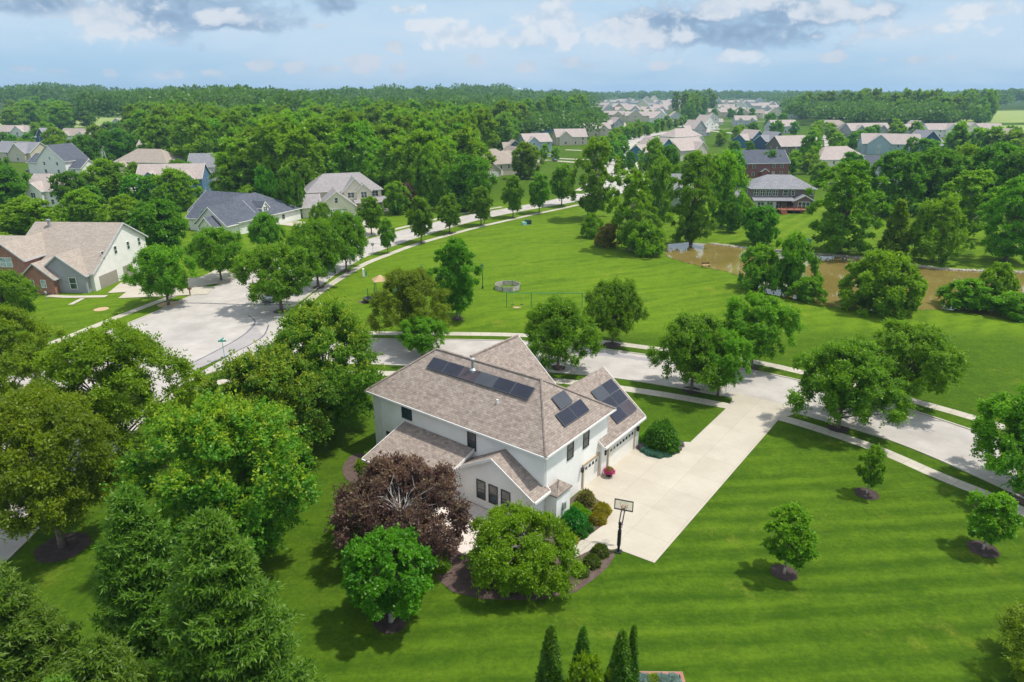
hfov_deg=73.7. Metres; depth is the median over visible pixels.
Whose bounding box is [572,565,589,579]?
boxwood
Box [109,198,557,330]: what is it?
kerb
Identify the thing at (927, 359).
maple tree
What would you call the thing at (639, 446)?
edging plant
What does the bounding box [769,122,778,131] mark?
tree
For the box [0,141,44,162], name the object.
estate house
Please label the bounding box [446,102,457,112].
woodland tree
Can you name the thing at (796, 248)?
tree
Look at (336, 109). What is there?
woodland tree
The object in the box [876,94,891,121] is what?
woodland tree
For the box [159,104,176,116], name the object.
woodland tree
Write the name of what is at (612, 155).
tree
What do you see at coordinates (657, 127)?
tree
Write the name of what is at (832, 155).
estate house
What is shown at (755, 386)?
road seam
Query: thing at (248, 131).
woodland tree
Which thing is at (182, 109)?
woodland tree
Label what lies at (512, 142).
estate house
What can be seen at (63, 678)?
spruce tree
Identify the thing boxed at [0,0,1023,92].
sky
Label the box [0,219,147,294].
brick house
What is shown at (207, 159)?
estate house
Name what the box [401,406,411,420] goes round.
window
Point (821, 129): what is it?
tree
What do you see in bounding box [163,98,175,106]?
woodland tree
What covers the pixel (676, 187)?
road
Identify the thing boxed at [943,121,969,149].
tree
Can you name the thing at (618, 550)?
basketball hoop
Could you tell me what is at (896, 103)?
woodland tree
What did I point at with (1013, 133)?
tree
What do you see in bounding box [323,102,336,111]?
woodland tree
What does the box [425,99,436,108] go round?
woodland tree
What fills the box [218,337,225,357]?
street name sign
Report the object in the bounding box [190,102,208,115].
woodland tree
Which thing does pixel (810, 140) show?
dark garden tree
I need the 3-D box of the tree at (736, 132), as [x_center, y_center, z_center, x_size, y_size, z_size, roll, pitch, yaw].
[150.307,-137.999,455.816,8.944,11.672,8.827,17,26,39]
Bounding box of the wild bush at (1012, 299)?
[980,290,1023,321]
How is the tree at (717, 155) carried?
on the ground at (898, 580)
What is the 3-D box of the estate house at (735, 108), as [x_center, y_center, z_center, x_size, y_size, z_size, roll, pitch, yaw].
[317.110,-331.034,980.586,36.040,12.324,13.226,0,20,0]
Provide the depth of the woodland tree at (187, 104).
429.73 m
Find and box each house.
[0,125,32,137]
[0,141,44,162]
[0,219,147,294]
[24,173,88,206]
[26,143,95,173]
[34,128,57,142]
[62,128,90,138]
[97,118,119,130]
[113,149,184,176]
[136,163,211,195]
[185,190,301,233]
[187,153,218,180]
[300,172,389,217]
[361,334,645,525]
[483,149,516,176]
[501,139,518,149]
[501,145,538,167]
[517,133,552,151]
[541,126,569,132]
[551,128,587,144]
[580,122,610,136]
[602,105,614,110]
[603,111,623,120]
[604,100,622,102]
[604,102,627,107]
[607,117,625,129]
[612,103,635,108]
[614,106,645,110]
[622,100,646,104]
[623,109,660,121]
[626,136,672,161]
[630,105,640,110]
[638,100,649,106]
[642,96,652,102]
[642,108,663,111]
[643,106,668,113]
[649,111,673,123]
[652,102,679,110]
[653,99,671,102]
[660,128,705,142]
[669,111,686,123]
[670,137,707,160]
[680,120,709,135]
[696,115,718,129]
[706,109,730,116]
[709,113,722,124]
[717,104,734,108]
[720,106,745,111]
[721,100,739,104]
[721,174,817,214]
[728,101,750,108]
[732,115,756,125]
[732,129,761,147]
[735,100,766,108]
[736,108,764,118]
[739,149,790,177]
[749,97,767,102]
[753,131,782,149]
[760,105,782,111]
[764,107,780,117]
[764,120,797,132]
[766,101,776,104]
[766,135,821,155]
[787,113,808,117]
[811,120,845,130]
[817,146,862,169]
[840,123,888,137]
[857,133,920,154]
[863,155,897,183]
[903,120,923,133]
[912,129,943,149]
[923,123,956,137]
[967,122,1001,134]
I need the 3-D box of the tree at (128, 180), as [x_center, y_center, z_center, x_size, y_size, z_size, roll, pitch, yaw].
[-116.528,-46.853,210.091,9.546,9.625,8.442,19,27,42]
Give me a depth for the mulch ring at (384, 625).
44.81 m
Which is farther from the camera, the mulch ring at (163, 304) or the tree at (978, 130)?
the tree at (978, 130)
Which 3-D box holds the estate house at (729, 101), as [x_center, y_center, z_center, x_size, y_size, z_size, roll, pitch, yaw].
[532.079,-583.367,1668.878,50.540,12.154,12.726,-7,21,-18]
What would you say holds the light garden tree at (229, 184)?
on the ground at (898, 580)
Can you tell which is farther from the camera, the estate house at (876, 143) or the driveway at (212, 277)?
the estate house at (876, 143)
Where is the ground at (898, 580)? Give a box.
[0,98,1023,681]
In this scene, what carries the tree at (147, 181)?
on the ground at (898, 580)
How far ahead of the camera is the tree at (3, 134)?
390.35 m
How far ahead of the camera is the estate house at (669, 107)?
1182.99 m
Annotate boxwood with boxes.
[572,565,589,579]
[576,527,588,538]
[582,553,601,569]
[586,521,593,532]
[590,542,609,559]
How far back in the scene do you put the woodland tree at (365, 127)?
238.47 m
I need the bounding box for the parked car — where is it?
[261,295,274,301]
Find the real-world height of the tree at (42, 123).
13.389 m
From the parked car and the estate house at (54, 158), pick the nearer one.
the parked car
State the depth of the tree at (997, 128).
349.68 m
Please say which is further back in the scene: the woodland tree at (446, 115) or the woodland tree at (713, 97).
the woodland tree at (713, 97)
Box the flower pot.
[603,466,615,476]
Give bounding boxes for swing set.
[506,292,582,307]
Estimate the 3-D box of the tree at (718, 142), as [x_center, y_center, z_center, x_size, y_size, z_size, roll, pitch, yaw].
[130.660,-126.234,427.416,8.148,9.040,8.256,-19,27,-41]
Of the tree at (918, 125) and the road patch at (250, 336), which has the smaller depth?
the road patch at (250, 336)
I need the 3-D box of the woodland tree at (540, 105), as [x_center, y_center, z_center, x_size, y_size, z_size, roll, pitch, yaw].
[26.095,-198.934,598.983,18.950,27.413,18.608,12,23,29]
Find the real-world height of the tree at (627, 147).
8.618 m
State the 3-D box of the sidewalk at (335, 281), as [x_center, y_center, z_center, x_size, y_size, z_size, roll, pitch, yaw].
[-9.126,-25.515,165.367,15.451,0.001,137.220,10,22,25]
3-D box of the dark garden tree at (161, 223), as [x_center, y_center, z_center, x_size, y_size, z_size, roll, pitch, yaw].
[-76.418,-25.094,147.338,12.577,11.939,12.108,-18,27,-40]
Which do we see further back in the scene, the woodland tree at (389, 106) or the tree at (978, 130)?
the woodland tree at (389, 106)
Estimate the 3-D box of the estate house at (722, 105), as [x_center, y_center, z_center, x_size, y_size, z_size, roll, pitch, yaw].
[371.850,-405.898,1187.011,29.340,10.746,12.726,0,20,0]
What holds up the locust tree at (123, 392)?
on the mulch ring
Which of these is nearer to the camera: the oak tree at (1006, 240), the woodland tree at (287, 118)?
the oak tree at (1006, 240)
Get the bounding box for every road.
[0,194,579,561]
[184,326,1016,490]
[569,129,712,198]
[667,174,682,206]
[823,135,828,146]
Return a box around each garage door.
[99,269,118,288]
[123,263,132,275]
[328,208,346,217]
[488,171,498,176]
[584,456,598,486]
[609,429,633,466]
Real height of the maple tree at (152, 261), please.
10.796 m
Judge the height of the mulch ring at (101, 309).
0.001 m
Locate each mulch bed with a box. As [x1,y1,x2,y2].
[342,452,363,482]
[431,494,614,600]
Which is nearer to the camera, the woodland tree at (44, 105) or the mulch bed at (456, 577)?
the mulch bed at (456, 577)
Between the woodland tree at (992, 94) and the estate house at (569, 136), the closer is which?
the estate house at (569, 136)
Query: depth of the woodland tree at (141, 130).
320.18 m
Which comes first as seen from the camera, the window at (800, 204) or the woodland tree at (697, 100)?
the window at (800, 204)
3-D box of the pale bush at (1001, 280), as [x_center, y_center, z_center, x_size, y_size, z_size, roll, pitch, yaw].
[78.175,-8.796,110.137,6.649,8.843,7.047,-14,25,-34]
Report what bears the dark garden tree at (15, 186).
on the ground at (898, 580)
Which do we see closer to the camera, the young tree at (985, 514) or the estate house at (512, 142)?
the young tree at (985, 514)
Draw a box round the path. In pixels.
[573,540,594,556]
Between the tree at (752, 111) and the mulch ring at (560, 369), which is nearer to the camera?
the mulch ring at (560, 369)
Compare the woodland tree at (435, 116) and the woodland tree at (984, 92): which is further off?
the woodland tree at (984, 92)
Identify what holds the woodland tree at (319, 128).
on the ground at (898, 580)
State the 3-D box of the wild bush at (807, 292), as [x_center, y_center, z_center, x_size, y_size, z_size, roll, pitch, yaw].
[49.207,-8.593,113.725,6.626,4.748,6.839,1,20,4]
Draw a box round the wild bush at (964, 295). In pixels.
[934,277,1000,310]
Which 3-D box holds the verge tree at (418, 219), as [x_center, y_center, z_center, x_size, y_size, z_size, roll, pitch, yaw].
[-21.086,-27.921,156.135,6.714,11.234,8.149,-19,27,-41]
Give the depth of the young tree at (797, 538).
47.77 m
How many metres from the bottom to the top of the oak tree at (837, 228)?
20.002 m
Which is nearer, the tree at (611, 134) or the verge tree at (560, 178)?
the verge tree at (560, 178)
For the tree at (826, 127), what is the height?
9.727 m
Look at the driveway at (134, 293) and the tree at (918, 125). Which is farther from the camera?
the tree at (918, 125)
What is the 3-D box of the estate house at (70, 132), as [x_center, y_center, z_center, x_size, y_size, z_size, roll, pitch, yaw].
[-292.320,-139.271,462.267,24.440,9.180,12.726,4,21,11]
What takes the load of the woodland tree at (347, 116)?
on the ground at (898, 580)
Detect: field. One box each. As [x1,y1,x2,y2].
[0,116,121,129]
[949,110,1023,122]
[1002,125,1023,131]
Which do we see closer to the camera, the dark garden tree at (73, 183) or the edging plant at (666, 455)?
the edging plant at (666, 455)
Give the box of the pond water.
[664,242,1023,317]
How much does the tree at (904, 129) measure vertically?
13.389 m
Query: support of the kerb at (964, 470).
on the ground at (898, 580)
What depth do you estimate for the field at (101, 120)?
776.36 m
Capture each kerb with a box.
[0,391,170,563]
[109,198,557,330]
[173,363,721,395]
[288,201,574,311]
[371,338,998,438]
[780,408,1023,498]
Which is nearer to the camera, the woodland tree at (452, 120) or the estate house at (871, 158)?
the estate house at (871, 158)
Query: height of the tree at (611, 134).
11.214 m
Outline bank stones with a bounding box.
[708,242,1023,272]
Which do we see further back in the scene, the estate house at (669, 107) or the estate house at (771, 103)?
the estate house at (771, 103)
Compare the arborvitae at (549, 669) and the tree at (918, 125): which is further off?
the tree at (918, 125)
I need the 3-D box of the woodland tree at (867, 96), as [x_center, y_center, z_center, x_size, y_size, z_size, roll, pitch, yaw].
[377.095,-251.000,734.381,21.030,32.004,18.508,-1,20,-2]
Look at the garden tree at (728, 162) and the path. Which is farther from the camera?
the garden tree at (728, 162)
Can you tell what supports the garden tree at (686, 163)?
on the ground at (898, 580)
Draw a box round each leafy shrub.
[353,454,367,471]
[358,466,368,479]
[430,555,451,574]
[553,576,570,591]
[560,505,588,534]
[570,501,583,508]
[580,507,591,519]
[638,431,649,442]
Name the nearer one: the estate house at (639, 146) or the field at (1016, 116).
the estate house at (639, 146)
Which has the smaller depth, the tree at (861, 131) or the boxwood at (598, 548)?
the boxwood at (598, 548)
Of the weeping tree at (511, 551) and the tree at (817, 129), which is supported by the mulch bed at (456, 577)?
the weeping tree at (511, 551)
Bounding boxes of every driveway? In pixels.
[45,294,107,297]
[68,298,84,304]
[108,269,234,292]
[119,286,213,297]
[280,221,305,225]
[352,221,380,235]
[580,392,798,562]
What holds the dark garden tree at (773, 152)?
on the ground at (898, 580)
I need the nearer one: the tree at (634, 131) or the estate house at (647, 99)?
the tree at (634, 131)
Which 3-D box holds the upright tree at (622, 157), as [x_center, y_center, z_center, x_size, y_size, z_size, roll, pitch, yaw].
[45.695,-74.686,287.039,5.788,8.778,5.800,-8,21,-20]
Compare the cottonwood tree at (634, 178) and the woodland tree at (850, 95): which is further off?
the woodland tree at (850, 95)
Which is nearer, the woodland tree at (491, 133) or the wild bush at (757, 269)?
the wild bush at (757, 269)
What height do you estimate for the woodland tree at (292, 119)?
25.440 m
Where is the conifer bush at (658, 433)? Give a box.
[642,417,681,454]
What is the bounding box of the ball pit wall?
[495,280,519,291]
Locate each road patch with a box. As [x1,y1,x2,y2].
[177,323,262,377]
[579,352,659,361]
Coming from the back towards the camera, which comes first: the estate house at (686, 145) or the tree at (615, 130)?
the tree at (615, 130)
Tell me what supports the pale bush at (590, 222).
on the ground at (898, 580)
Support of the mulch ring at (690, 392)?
on the ground at (898, 580)
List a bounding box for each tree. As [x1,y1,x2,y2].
[0,99,19,120]
[0,106,26,124]
[0,108,22,124]
[0,132,9,141]
[0,156,9,174]
[0,163,30,204]
[0,194,64,235]
[0,266,41,313]
[0,304,70,397]
[0,379,126,547]
[0,443,10,456]
[0,556,87,681]
[5,134,16,140]
[13,100,39,124]
[17,100,44,124]
[18,132,34,141]
[25,315,207,482]
[28,121,40,136]
[29,96,47,120]
[35,120,46,130]
[38,102,52,122]
[40,126,71,144]
[42,100,76,127]
[42,104,72,128]
[43,671,84,681]
[46,123,56,126]
[46,169,87,206]
[47,134,64,144]
[51,187,109,221]
[58,630,157,681]
[66,101,78,125]
[70,133,102,161]
[75,106,99,126]
[77,97,97,121]
[79,157,131,200]
[82,481,183,681]
[83,123,108,151]
[83,184,105,204]
[93,192,142,227]
[97,126,136,159]
[99,121,112,138]
[99,384,322,562]
[103,152,116,163]
[111,120,121,128]
[118,173,149,201]
[119,103,138,137]
[119,242,199,304]
[121,112,143,144]
[123,161,137,174]
[124,109,147,144]
[125,196,189,248]
[133,100,149,112]
[133,113,173,148]
[135,115,176,149]
[137,173,167,202]
[140,101,150,110]
[143,104,174,137]
[144,101,159,114]
[149,166,203,210]
[150,504,330,681]
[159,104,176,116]
[159,104,198,137]
[160,113,197,154]
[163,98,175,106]
[164,112,218,161]
[166,103,180,115]
[168,158,184,163]
[170,122,206,156]
[178,101,189,107]
[182,224,247,279]
[186,336,346,467]
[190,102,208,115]
[198,110,222,144]
[200,105,227,121]
[201,117,222,152]
[208,160,254,191]
[210,135,273,185]
[214,109,247,151]
[217,125,243,143]
[225,133,241,158]
[227,240,321,310]
[229,105,255,125]
[232,115,301,195]
[237,184,256,192]
[240,125,282,168]
[243,117,262,129]
[245,104,269,122]
[246,210,286,245]
[253,164,277,198]
[253,290,384,441]
[270,103,289,113]
[270,113,296,154]
[270,125,332,201]
[273,119,319,178]
[274,167,305,212]
[275,113,303,148]
[282,109,304,126]
[282,214,354,286]
[296,114,344,168]
[297,99,315,109]
[298,107,315,120]
[308,104,324,116]
[308,200,332,230]
[320,134,379,173]
[321,107,343,121]
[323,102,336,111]
[324,207,370,270]
[324,450,474,575]
[325,105,341,115]
[326,120,378,177]
[328,108,358,142]
[340,101,356,110]
[340,523,437,622]
[345,119,387,184]
[349,109,374,126]
[354,196,383,234]
[359,98,373,112]
[363,102,384,125]
[363,265,454,334]
[365,135,411,195]
[371,123,408,170]
[377,217,396,252]
[378,98,390,109]
[378,106,399,127]
[381,136,420,179]
[382,179,411,214]
[383,101,402,112]
[383,128,406,137]
[386,110,399,124]
[390,127,452,196]
[391,112,415,133]
[392,108,419,126]
[395,314,451,355]
[398,101,409,108]
[401,182,416,210]
[403,195,434,242]
[405,99,424,110]
[408,139,444,208]
[409,115,443,147]
[413,110,432,122]
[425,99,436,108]
[425,236,484,318]
[426,110,444,127]
[427,135,461,197]
[433,101,451,115]
[435,193,461,232]
[436,109,450,119]
[436,118,448,129]
[438,122,447,137]
[440,107,453,119]
[440,153,497,210]
[444,116,459,134]
[444,122,478,158]
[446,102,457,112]
[446,125,496,187]
[447,109,484,156]
[447,136,489,181]
[453,105,468,115]
[460,498,589,601]
[466,103,479,130]
[466,186,493,225]
[469,107,500,148]
[471,104,496,148]
[479,119,493,147]
[489,98,519,123]
[494,113,519,150]
[495,112,518,138]
[496,110,520,131]
[500,174,524,217]
[509,103,526,132]
[510,139,545,178]
[514,102,532,133]
[520,97,540,132]
[524,292,605,369]
[528,171,550,212]
[533,98,549,119]
[539,143,549,158]
[544,94,561,113]
[549,162,577,205]
[550,146,560,159]
[552,95,565,113]
[562,100,575,110]
[562,135,624,215]
[565,96,580,110]
[571,93,583,106]
[578,93,590,109]
[581,275,650,343]
[598,153,609,166]
[605,167,674,250]
[607,131,616,142]
[607,146,615,163]
[610,142,621,160]
[611,127,620,139]
[612,141,623,153]
[614,153,628,172]
[617,134,629,151]
[618,140,629,153]
[622,127,631,140]
[625,151,636,169]
[630,127,638,138]
[637,126,643,137]
[637,135,664,179]
[639,152,674,224]
[641,123,648,135]
[644,125,652,134]
[645,308,744,394]
[653,118,661,125]
[654,122,660,132]
[660,120,666,130]
[661,143,681,173]
[665,151,722,244]
[666,118,673,128]
[671,91,680,111]
[673,118,679,126]
[678,116,683,125]
[679,92,691,113]
[679,150,709,177]
[681,98,696,119]
[682,115,688,123]
[684,95,701,119]
[692,93,702,118]
[693,323,757,395]
[699,97,709,113]
[704,153,712,175]
[705,147,750,226]
[707,153,721,169]
[709,92,718,108]
[715,132,726,146]
[717,129,729,144]
[720,287,808,367]
[724,202,744,232]
[726,108,733,117]
[729,140,741,149]
[730,148,746,171]
[731,126,741,140]
[735,168,746,189]
[736,107,743,114]
[737,157,742,173]
[739,196,756,223]
[741,204,781,243]
[745,140,754,149]
[748,107,755,114]
[749,121,759,129]
[759,501,820,573]
[763,113,774,124]
[764,149,780,157]
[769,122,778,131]
[769,229,826,299]
[774,120,783,132]
[777,113,786,119]
[783,335,916,428]
[787,121,801,134]
[787,149,802,173]
[794,93,810,119]
[798,133,821,163]
[798,152,814,173]
[804,159,894,253]
[805,91,817,118]
[807,160,830,186]
[808,129,818,138]
[808,145,821,169]
[809,127,822,137]
[814,91,826,113]
[817,124,823,136]
[823,90,837,118]
[824,123,828,134]
[825,122,836,135]
[826,128,837,143]
[828,131,841,145]
[831,132,848,145]
[837,151,867,175]
[839,90,849,117]
[843,91,857,101]
[847,131,859,149]
[851,89,867,122]
[852,129,867,142]
[853,443,886,493]
[855,316,974,398]
[861,93,873,122]
[862,88,875,121]
[862,147,930,216]
[864,126,876,132]
[868,87,883,120]
[872,124,881,132]
[875,197,911,254]
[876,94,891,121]
[884,91,902,121]
[887,118,904,133]
[888,123,901,133]
[891,97,911,123]
[892,121,908,133]
[902,143,972,214]
[903,90,911,99]
[903,136,918,154]
[907,190,976,263]
[908,88,922,119]
[908,121,926,133]
[908,137,933,155]
[913,168,1008,236]
[914,90,934,122]
[920,89,938,122]
[925,140,941,148]
[932,95,961,122]
[937,142,993,209]
[942,92,951,96]
[942,129,970,152]
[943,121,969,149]
[948,95,966,122]
[961,139,1023,212]
[962,91,977,120]
[965,126,992,148]
[965,488,1023,549]
[966,380,1023,494]
[971,97,991,122]
[974,88,997,122]
[976,173,1023,261]
[977,125,1006,157]
[980,88,987,97]
[981,129,1007,158]
[988,89,999,117]
[988,597,1023,681]
[998,128,1023,149]
[998,147,1023,218]
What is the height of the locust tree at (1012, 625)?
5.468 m
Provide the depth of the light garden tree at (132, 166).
253.94 m
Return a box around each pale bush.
[567,649,613,681]
[579,211,603,238]
[624,218,666,256]
[973,260,1021,307]
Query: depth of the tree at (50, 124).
485.84 m
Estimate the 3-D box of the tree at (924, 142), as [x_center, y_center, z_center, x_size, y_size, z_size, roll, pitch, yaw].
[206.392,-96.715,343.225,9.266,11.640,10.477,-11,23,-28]
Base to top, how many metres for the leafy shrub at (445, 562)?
0.981 m
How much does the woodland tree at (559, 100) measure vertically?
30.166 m
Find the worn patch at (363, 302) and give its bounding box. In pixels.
[358,300,371,303]
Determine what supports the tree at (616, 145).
on the ground at (898, 580)
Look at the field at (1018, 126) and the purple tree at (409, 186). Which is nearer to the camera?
the purple tree at (409, 186)
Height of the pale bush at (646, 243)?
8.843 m
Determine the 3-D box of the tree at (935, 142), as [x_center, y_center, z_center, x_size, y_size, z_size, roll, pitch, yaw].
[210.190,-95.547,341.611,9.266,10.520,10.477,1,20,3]
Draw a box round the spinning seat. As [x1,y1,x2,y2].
[363,288,371,301]
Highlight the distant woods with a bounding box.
[0,81,1023,131]
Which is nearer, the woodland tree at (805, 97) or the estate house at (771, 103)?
the woodland tree at (805, 97)
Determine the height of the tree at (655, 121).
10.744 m
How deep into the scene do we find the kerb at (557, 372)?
82.86 m
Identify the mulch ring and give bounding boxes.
[33,532,91,562]
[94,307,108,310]
[157,301,179,306]
[273,309,288,313]
[373,610,407,633]
[550,365,565,370]
[604,342,620,347]
[682,386,699,393]
[771,564,797,580]
[827,423,848,432]
[854,487,879,499]
[966,540,1000,557]
[1007,491,1023,503]
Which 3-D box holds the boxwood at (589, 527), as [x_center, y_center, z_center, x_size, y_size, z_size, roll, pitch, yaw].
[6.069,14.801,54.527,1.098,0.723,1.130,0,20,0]
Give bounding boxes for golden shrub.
[588,510,606,525]
[592,501,612,516]
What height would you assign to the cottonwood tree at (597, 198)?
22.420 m
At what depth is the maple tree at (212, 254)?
122.35 m
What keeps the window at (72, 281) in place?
in the brick house at (50, 258)
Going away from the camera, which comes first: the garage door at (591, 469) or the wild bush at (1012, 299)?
the garage door at (591, 469)
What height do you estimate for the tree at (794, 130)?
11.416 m
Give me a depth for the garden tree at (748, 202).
177.44 m
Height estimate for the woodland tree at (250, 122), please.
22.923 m
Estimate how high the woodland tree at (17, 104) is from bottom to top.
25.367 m
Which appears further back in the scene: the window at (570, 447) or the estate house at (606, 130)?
the estate house at (606, 130)
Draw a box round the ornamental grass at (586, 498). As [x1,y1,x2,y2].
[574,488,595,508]
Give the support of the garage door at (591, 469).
in the house at (504, 421)
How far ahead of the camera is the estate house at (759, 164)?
275.26 m
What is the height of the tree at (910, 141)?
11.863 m
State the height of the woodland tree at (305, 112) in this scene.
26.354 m
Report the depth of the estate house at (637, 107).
861.31 m
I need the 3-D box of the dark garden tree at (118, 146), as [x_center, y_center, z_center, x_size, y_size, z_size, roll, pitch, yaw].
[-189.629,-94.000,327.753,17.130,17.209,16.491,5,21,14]
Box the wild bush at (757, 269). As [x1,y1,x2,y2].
[737,242,784,293]
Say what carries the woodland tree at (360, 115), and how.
on the ground at (898, 580)
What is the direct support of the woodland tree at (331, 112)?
on the ground at (898, 580)
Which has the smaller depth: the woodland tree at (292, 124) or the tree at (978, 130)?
the woodland tree at (292, 124)
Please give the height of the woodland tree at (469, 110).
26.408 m
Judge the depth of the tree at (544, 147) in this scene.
344.57 m
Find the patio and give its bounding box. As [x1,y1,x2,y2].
[436,498,488,554]
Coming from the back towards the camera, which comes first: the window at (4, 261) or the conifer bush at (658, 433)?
the window at (4, 261)
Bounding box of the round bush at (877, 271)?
[837,248,929,318]
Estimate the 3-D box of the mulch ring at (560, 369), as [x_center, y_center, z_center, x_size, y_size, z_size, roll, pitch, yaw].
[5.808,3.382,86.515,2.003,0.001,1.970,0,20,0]
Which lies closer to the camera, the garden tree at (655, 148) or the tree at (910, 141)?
the garden tree at (655, 148)
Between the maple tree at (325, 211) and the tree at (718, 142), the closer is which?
the maple tree at (325, 211)
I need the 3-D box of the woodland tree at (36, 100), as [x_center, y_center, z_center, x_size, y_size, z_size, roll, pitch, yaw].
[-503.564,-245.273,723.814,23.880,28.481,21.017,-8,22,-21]
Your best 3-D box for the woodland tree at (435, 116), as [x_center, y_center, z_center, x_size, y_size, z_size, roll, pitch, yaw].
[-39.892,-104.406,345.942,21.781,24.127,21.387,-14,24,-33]
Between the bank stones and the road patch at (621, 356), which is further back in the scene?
the bank stones
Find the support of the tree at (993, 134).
on the ground at (898, 580)
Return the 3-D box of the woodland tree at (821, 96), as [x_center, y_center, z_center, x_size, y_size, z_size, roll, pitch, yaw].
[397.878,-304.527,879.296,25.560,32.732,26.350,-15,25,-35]
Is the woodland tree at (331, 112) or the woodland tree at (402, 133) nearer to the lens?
the woodland tree at (402, 133)
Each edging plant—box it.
[635,443,644,449]
[639,446,649,453]
[643,448,654,456]
[653,450,663,458]
[661,449,671,457]
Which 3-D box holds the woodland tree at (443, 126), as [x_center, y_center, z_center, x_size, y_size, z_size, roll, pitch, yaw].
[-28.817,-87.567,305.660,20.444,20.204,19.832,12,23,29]
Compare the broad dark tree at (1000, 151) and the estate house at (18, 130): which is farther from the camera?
the estate house at (18, 130)
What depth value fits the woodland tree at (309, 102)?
451.81 m
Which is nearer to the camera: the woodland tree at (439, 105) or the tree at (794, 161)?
the tree at (794, 161)
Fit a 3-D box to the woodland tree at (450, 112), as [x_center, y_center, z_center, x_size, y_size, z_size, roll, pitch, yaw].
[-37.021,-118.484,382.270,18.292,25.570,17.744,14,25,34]
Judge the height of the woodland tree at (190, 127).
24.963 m
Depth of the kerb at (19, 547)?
52.94 m
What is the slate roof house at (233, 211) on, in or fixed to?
on the ground at (898, 580)
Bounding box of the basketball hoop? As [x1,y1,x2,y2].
[614,498,633,553]
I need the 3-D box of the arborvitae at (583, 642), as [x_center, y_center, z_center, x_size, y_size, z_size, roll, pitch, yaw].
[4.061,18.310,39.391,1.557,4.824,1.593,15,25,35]
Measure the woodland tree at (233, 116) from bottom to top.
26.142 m
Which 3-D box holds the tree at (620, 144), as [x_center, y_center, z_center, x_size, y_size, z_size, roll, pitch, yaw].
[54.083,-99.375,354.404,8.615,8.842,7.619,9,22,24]
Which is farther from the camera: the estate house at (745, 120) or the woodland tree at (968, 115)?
the woodland tree at (968, 115)
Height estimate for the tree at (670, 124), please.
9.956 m
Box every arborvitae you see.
[535,624,565,681]
[568,625,591,678]
[606,628,634,681]
[624,623,640,681]
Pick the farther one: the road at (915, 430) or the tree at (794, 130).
the tree at (794, 130)
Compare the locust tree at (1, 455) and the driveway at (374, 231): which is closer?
the locust tree at (1, 455)
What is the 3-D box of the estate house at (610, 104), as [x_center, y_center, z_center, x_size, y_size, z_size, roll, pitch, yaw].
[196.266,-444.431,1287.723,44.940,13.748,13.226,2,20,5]
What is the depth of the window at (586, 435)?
58.90 m
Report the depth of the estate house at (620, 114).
801.62 m
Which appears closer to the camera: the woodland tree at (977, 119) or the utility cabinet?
the utility cabinet
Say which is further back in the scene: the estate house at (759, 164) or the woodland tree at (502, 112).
the woodland tree at (502, 112)
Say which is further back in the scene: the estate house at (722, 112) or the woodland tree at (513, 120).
the estate house at (722, 112)
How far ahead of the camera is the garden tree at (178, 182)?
195.91 m
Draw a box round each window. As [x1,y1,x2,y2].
[0,257,12,266]
[40,280,46,287]
[68,277,77,288]
[347,192,354,197]
[361,191,366,197]
[372,190,378,195]
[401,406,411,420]
[467,431,475,451]
[476,479,485,500]
[488,484,497,505]
[501,489,509,506]
[567,441,573,460]
[583,430,589,448]
[757,202,764,206]
[760,190,764,195]
[773,190,777,195]
[781,201,786,207]
[783,190,787,195]
[798,202,809,208]
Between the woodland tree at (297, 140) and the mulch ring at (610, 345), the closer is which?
the mulch ring at (610, 345)
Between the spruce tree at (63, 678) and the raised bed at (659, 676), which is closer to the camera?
the spruce tree at (63, 678)
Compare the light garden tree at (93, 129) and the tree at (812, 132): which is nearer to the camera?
the light garden tree at (93, 129)
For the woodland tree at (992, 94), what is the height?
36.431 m
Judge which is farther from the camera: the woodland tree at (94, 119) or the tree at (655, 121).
the woodland tree at (94, 119)
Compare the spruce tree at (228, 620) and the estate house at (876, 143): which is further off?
the estate house at (876, 143)
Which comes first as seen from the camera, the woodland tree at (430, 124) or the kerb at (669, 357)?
the kerb at (669, 357)
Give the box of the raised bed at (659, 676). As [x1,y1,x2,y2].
[638,671,684,681]
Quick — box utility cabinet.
[525,219,531,224]
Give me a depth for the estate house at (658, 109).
880.99 m
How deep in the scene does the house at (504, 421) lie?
59.36 m
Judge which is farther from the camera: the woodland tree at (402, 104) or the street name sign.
the woodland tree at (402, 104)
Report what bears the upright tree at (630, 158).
on the ground at (898, 580)
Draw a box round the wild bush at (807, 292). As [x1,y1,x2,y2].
[785,275,829,304]
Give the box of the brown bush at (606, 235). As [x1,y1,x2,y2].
[594,222,621,248]
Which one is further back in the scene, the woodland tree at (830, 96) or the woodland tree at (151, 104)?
the woodland tree at (830, 96)
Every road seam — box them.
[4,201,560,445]
[178,325,268,377]
[185,302,292,304]
[191,315,255,363]
[415,351,984,455]
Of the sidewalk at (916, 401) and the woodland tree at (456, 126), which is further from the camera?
the woodland tree at (456, 126)
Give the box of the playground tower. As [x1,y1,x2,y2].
[372,275,395,296]
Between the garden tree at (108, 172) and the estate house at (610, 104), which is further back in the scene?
the estate house at (610, 104)
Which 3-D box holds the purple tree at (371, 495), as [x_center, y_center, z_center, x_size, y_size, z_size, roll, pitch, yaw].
[-8.758,12.422,51.304,10.827,7.670,11.684,-8,22,-21]
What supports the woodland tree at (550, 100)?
on the ground at (898, 580)
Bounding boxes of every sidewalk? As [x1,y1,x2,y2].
[35,206,500,350]
[160,371,1023,515]
[299,204,578,305]
[321,328,1005,428]
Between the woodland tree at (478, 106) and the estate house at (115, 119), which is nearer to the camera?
the woodland tree at (478, 106)

